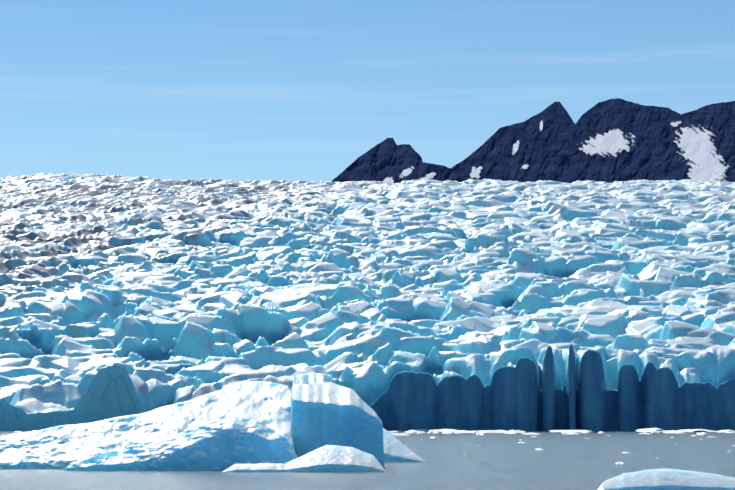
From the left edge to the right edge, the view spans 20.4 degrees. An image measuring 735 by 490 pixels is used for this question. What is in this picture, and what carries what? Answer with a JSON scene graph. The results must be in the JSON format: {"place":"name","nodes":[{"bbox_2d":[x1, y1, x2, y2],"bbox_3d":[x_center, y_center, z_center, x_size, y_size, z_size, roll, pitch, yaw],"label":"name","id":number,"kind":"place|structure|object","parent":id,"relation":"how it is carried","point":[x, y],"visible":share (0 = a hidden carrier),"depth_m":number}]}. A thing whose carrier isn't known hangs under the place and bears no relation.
{"place":"outdoors","nodes":[
{"label":"outdoors","id":0,"kind":"place"},
{"bbox_2d":[0,173,734,430],"bbox_3d":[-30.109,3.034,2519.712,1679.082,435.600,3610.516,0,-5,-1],"label":"glacier","id":1,"kind":"object","parent":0,"point":[478,305],"visible":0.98,"depth_m":970.01},
{"bbox_2d":[0,431,734,489],"bbox_3d":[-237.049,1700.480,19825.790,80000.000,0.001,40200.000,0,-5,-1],"label":"water","id":2,"kind":"structure","parent":0,"point":[559,461],"depth_m":164.60},
{"bbox_2d":[0,381,294,468],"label":"iceberg","id":3,"kind":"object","parent":2,"relation":"on","point":[268,404],"depth_m":174.95},
{"bbox_2d":[64,416,297,470],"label":"iceberg","id":4,"kind":"object","parent":2,"relation":"on","point":[222,444],"visible":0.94,"depth_m":161.73},
{"bbox_2d":[223,445,385,471],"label":"iceberg","id":5,"kind":"object","parent":2,"relation":"on","point":[330,458],"visible":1,"depth_m":156.85},
{"bbox_2d":[290,382,383,467],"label":"iceberg","id":6,"kind":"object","parent":2,"relation":"on","point":[327,413],"depth_m":172.14},
{"bbox_2d":[293,373,333,384],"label":"iceberg","id":7,"kind":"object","parent":6,"relation":"on","point":[310,378],"depth_m":186.57},
{"bbox_2d":[15,428,734,463],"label":"brash ice","id":8,"kind":"structure","parent":2,"relation":"on","point":[644,431],"depth_m":622.92},
{"bbox_2d":[383,428,426,461],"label":"iceberg","id":9,"kind":"object","parent":2,"relation":"on","point":[395,450],"visible":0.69,"depth_m":194.31},
{"bbox_2d":[597,468,734,489],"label":"floe","id":10,"kind":"object","parent":2,"relation":"on","point":[663,479],"visible":1,"depth_m":112.35},
{"bbox_2d":[0,0,734,181],"label":"sky","id":11,"kind":"structure","parent":0,"point":[238,90]},
{"bbox_2d":[331,138,462,182],"bbox_3d":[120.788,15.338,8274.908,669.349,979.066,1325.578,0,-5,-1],"label":"mountain","id":12,"kind":"structure","parent":0,"point":[388,160],"depth_m":8141.57},
{"bbox_2d":[451,98,734,182],"bbox_3d":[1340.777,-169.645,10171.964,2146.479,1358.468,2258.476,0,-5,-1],"label":"mountain","id":13,"kind":"structure","parent":0,"point":[612,140],"depth_m":10006.98}
]}

